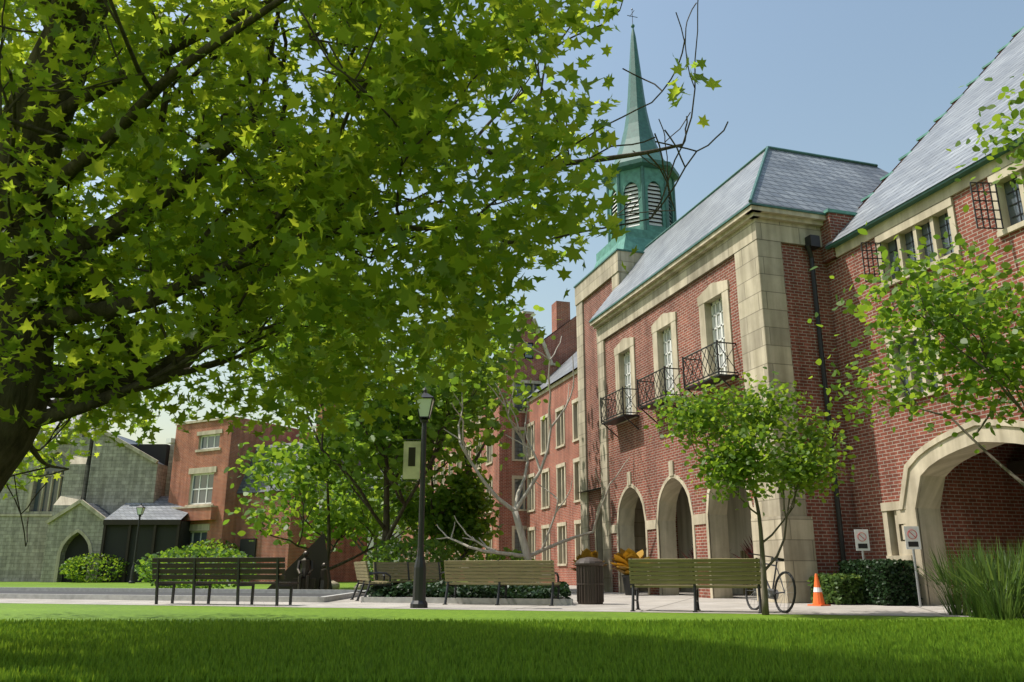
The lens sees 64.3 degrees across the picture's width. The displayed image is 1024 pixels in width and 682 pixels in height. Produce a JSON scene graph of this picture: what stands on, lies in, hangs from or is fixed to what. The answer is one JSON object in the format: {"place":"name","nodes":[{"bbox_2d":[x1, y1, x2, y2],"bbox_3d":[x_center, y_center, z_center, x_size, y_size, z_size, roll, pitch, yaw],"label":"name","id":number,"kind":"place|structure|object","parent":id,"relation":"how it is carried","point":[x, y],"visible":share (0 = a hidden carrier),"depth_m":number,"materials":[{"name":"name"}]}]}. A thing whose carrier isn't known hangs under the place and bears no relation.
{"place":"outdoors","nodes":[
{"label":"outdoors","id":0,"kind":"place"},
{"bbox_2d":[0,591,335,596],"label":"road asphalt","id":1,"kind":"structure","parent":0,"point":[161,593],"depth_m":25.14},
{"bbox_2d":[0,587,365,602],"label":"kerbs","id":2,"kind":"structure","parent":1,"relation":"on","point":[342,594],"depth_m":20.39,"materials":[{"name":"concrete"}]},
{"bbox_2d":[400,301,576,574],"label":"residence hall","id":3,"kind":"structure","parent":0,"point":[506,480],"depth_m":47.96,"materials":[{"name":"brick"}]},
{"bbox_2d":[0,580,1023,681],"bbox_3d":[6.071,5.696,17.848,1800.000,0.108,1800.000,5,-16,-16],"label":"lawn","id":4,"kind":"structure","parent":0,"point":[94,643],"depth_m":7.14,"materials":[{"name":"green plant"}]},
{"bbox_2d":[59,552,129,582],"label":"shrubs","id":5,"kind":"object","parent":4,"relation":"on","point":[76,576],"visible":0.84,"depth_m":47.19,"materials":[{"name":"green plant"}]},
{"bbox_2d":[0,398,190,581],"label":"stone building","id":6,"kind":"structure","parent":4,"relation":"on","point":[82,505],"depth_m":51.46,"materials":[{"name":"stone"}]},
{"bbox_2d":[128,503,144,582],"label":"lamp post","id":7,"kind":"object","parent":4,"relation":"on","point":[140,510],"visible":0.95,"depth_m":45.11,"materials":[{"name":"black metal"}]},
{"bbox_2d":[134,544,260,588],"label":"shrub stems","id":8,"kind":"object","parent":4,"relation":"on","point":[191,553],"visible":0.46,"depth_m":29.24,"materials":[{"name":"green plant"}]},
{"bbox_2d":[179,538,239,581],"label":"shrub stems","id":9,"kind":"object","parent":4,"relation":"on","point":[202,543],"visible":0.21,"depth_m":47.97,"materials":[{"name":"green plant"}]},
{"bbox_2d":[166,405,370,581],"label":"brick building","id":10,"kind":"structure","parent":4,"relation":"on","point":[201,492],"depth_m":50.23,"materials":[{"name":"brick"}]},
{"bbox_2d":[267,533,331,589],"bbox_3d":[-6.781,7.264,26.731,2.401,1.920,1.756,-11,-19,35],"label":"bronze sculpture","id":11,"kind":"object","parent":4,"relation":"on","point":[308,568],"visible":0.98,"depth_m":26.59,"materials":[{"name":"brown"}]},
{"bbox_2d":[205,395,426,569],"bbox_3d":[-7.051,5.742,32.433,9.045,7.932,8.164,5,-16,-16],"label":"tree","id":12,"kind":"object","parent":4,"relation":"on","point":[348,519],"visible":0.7,"depth_m":31.41,"materials":[{"name":"green plant"}]},
{"bbox_2d":[322,490,329,534],"bbox_3d":[-8.250,8.467,35.535,0.500,4.330,0.400,0,-16,0],"label":"lamp post","id":13,"kind":"object","parent":4,"relation":"on","point":[325,496],"visible":0.2,"depth_m":35.86,"materials":[{"name":"black metal"}]},
{"bbox_2d":[331,580,339,589],"bbox_3d":[-6.204,8.191,27.301,0.789,0.405,0.842,-10,-19,32],"label":"boulder","id":14,"kind":"object","parent":4,"relation":"on","point":[335,585],"visible":0.18,"depth_m":27.21,"materials":[{"name":"stone"}]},
{"bbox_2d":[353,584,367,589],"bbox_3d":[-5.222,8.506,28.249,0.544,0.311,0.676,6,-17,-19],"label":"boulder","id":15,"kind":"object","parent":4,"relation":"on","point":[360,586],"visible":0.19,"depth_m":27.97,"materials":[{"name":"stone"}]},
{"bbox_2d":[0,0,727,546],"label":"tree","id":16,"kind":"object","parent":4,"relation":"on","point":[302,204],"visible":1,"depth_m":6.00,"materials":[{"name":"green plant"}]},
{"bbox_2d":[310,372,440,580],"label":"tree","id":17,"kind":"object","parent":4,"relation":"on","point":[338,485],"visible":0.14,"depth_m":41.91,"materials":[{"name":"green plant"}]},
{"bbox_2d":[367,452,402,570],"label":"white building","id":18,"kind":"structure","parent":4,"relation":"on","point":[372,543],"depth_m":75.86,"materials":[{"name":"white"}]},
{"bbox_2d":[218,256,561,560],"bbox_3d":[-4.711,2.337,29.710,13.116,12.998,11.339,0,-16,0],"label":"tree","id":19,"kind":"object","parent":4,"relation":"on","point":[370,441],"visible":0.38,"depth_m":27.83,"materials":[{"name":"green plant"}]},
{"bbox_2d":[638,367,871,614],"bbox_3d":[4.213,2.444,13.827,3.975,4.182,2.830,5,-16,-16],"label":"tree","id":20,"kind":"object","parent":4,"relation":"on","point":[728,462],"visible":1,"depth_m":13.69,"materials":[{"name":"green plant"}]},
{"bbox_2d":[807,74,1023,485],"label":"tree","id":21,"kind":"object","parent":4,"relation":"on","point":[934,304],"visible":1,"depth_m":9.28,"materials":[{"name":"green plant"}]},
{"bbox_2d":[0,585,1023,617],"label":"pavement","id":22,"kind":"structure","parent":0,"point":[616,602],"depth_m":16.63,"materials":[{"name":"grey concrete"}]},
{"bbox_2d":[152,557,298,605],"bbox_3d":[-6.063,5.048,17.127,3.200,0.954,0.640,-5,-16,16],"label":"bench","id":23,"kind":"object","parent":22,"relation":"on","point":[238,571],"visible":0.91,"depth_m":16.94,"materials":[{"name":"brown wood"}]},
{"bbox_2d":[350,561,390,600],"bbox_3d":[-3.317,5.677,19.262,0.720,0.916,1.900,5,-16,-18],"label":"bench","id":24,"kind":"object","parent":22,"relation":"on","point":[362,572],"visible":0.81,"depth_m":19.01,"materials":[{"name":"brown wood"}]},
{"bbox_2d":[373,562,444,582],"bbox_3d":[-2.523,6.051,20.594,1.900,0.916,0.720,10,-19,-32],"label":"bench","id":25,"kind":"object","parent":22,"relation":"on","point":[400,570],"visible":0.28,"depth_m":20.73,"materials":[{"name":"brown wood"}]},
{"bbox_2d":[402,387,434,607],"bbox_3d":[-1.890,3.023,16.169,0.620,4.330,0.400,0,-16,0],"label":"lamp post","id":26,"kind":"object","parent":22,"relation":"on","point":[413,468],"visible":0.92,"depth_m":16.26,"materials":[{"name":"black iron"},{"name":"glass"},{"name":"fabric"}]},
{"bbox_2d":[383,461,503,579],"bbox_3d":[-2.551,6.754,30.221,4.471,4.785,3.796,1,-16,-4],"label":"tree wood","id":27,"kind":"object","parent":22,"relation":"on","point":[468,509],"visible":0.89,"depth_m":29.78,"materials":[{"name":"green plant"}]},
{"bbox_2d":[361,580,572,604],"bbox_3d":[-1.049,5.925,19.310,5.839,0.537,3.460,-5,-16,16],"label":"planting bed","id":28,"kind":"object","parent":22,"relation":"on","point":[487,594],"visible":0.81,"depth_m":17.84,"materials":[{"name":"green plant"}]},
{"bbox_2d":[361,531,461,582],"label":"shrubs","id":29,"kind":"object","parent":28,"relation":"in","point":[443,553],"visible":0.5,"depth_m":25.57,"materials":[{"name":"green plant"}]},
{"bbox_2d":[464,547,541,574],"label":"shrubs","id":30,"kind":"object","parent":28,"relation":"in","point":[491,556],"visible":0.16,"depth_m":24.67,"materials":[{"name":"green plant"}]},
{"bbox_2d":[436,336,629,567],"bbox_3d":[0.650,3.759,25.797,5.963,8.164,2.780,5,-16,-16],"label":"bare tree","id":31,"kind":"object","parent":28,"relation":"on","point":[526,554],"visible":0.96,"depth_m":25.23,"materials":[{"name":"grey plant"}]},
{"bbox_2d":[443,560,560,605],"bbox_3d":[-0.210,5.090,17.173,2.400,0.916,0.720,-5,-16,16],"label":"bench","id":32,"kind":"object","parent":22,"relation":"on","point":[500,577],"visible":0.95,"depth_m":17.00,"materials":[{"name":"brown wood"}]},
{"bbox_2d":[523,351,581,585],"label":"link wing","id":33,"kind":"structure","parent":22,"relation":"on","point":[560,472],"depth_m":41.92,"materials":[{"name":"brick"},{"name":"limestone"},{"name":"glass"}]},
{"bbox_2d":[567,548,607,570],"bbox_3d":[2.604,7.521,26.773,1.239,1.409,1.478,11,-19,-34],"label":"potted plant","id":34,"kind":"object","parent":22,"relation":"on","point":[586,552],"visible":0.14,"depth_m":26.70,"materials":[{"name":"orange plant"}]},
{"bbox_2d":[575,557,603,604],"bbox_3d":[1.670,5.132,17.462,0.620,0.970,0.620,5,-16,-16],"label":"trash bin","id":35,"kind":"object","parent":22,"relation":"on","point":[589,581],"visible":0.99,"depth_m":17.25,"materials":[{"name":"brown metal"}]},
{"bbox_2d":[610,548,648,594],"bbox_3d":[3.544,6.696,23.704,1.423,1.336,1.266,9,-18,-30],"label":"potted plant","id":36,"kind":"object","parent":22,"relation":"on","point":[622,557],"visible":0.56,"depth_m":23.55,"materials":[{"name":"orange"}]},
{"bbox_2d":[628,558,761,612],"bbox_3d":[3.240,4.309,14.395,2.250,0.916,0.720,-5,-16,16],"label":"bench","id":37,"kind":"object","parent":22,"relation":"on","point":[746,573],"visible":0.9,"depth_m":14.23,"materials":[{"name":"brown wood"}]},
{"bbox_2d":[680,541,730,558],"bbox_3d":[5.514,6.344,22.874,1.577,1.525,1.727,13,-20,-39],"label":"potted plant","id":38,"kind":"object","parent":22,"relation":"on","point":[692,554],"visible":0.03,"depth_m":22.93,"materials":[{"name":"black"}]},
{"bbox_2d":[578,146,887,602],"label":"brick building","id":39,"kind":"structure","parent":22,"relation":"on","point":[721,282],"depth_m":22.00,"materials":[{"name":"red brick"}]},
{"bbox_2d":[730,536,753,562],"bbox_3d":[6.260,5.613,20.341,1.614,1.562,1.791,-4,-16,15],"label":"potted plant","id":40,"kind":"object","parent":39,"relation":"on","point":[748,550],"visible":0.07,"depth_m":20.68,"materials":[{"name":"black"}]},
{"bbox_2d":[745,553,795,612],"bbox_3d":[4.566,4.287,14.443,0.500,0.990,1.738,11,-17,-9],"label":"bicycle","id":41,"kind":"object","parent":22,"relation":"on","point":[773,593],"visible":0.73,"depth_m":14.21,"materials":[{"name":"black"}]},
{"bbox_2d":[807,574,830,605],"bbox_3d":[6.227,5.068,16.607,0.320,0.630,0.320,10,-19,-33],"label":"traffic cone","id":42,"kind":"object","parent":22,"relation":"on","point":[818,599],"visible":0.99,"depth_m":16.52,"materials":[{"name":"orange plastic"}]},
{"bbox_2d":[807,572,866,604],"bbox_3d":[6.949,5.283,17.390,0.885,0.681,1.062,5,-16,-16],"label":"hedge","id":43,"kind":"object","parent":22,"relation":"on","point":[837,589],"visible":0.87,"depth_m":17.04,"materials":[{"name":"green plant"}]},
{"bbox_2d":[854,529,869,566],"bbox_3d":[7.559,4.831,17.464,0.300,1.550,0.076,0,-16,0],"label":"no parking sign","id":44,"kind":"object","parent":22,"relation":"on","point":[862,543],"visible":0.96,"depth_m":17.58,"materials":[{"name":"silver metal"}]},
{"bbox_2d":[837,558,922,605],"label":"hedge","id":45,"kind":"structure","parent":22,"relation":"on","point":[888,582],"depth_m":16.67,"materials":[{"name":"green plant"}]},
{"bbox_2d":[903,526,921,606],"bbox_3d":[8.049,4.489,16.249,0.300,1.550,0.076,0,-16,0],"label":"no parking sign","id":46,"kind":"object","parent":22,"relation":"on","point":[912,538],"visible":0.99,"depth_m":16.35,"materials":[{"name":"silver metal"}]},
{"bbox_2d":[820,26,1023,606],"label":"brick building","id":47,"kind":"structure","parent":22,"relation":"on","point":[951,490],"depth_m":17.75,"materials":[{"name":"brick"}]},
{"bbox_2d":[909,536,1023,619],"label":"ornamental grasses","id":48,"kind":"object","parent":22,"relation":"on","point":[981,574],"visible":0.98,"depth_m":12.39,"materials":[{"name":"green plant"}]},
{"bbox_2d":[2,0,1023,444],"label":"sky","id":49,"kind":"structure","parent":0,"point":[857,80],"materials":[{"name":"blue"}]},
{"bbox_2d":[573,248,680,590],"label":"building","id":50,"kind":"structure","parent":0,"point":[597,285],"depth_m":31.41,"materials":[{"name":"beige stone"}]},
{"bbox_2d":[594,8,678,267],"bbox_3d":[5.330,-8.727,34.511,3.500,12.560,3.500,5,-16,-16],"label":"steeple","id":51,"kind":"object","parent":50,"relation":"on","point":[636,178],"visible":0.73,"depth_m":32.79,"materials":[{"name":"teal metal"}]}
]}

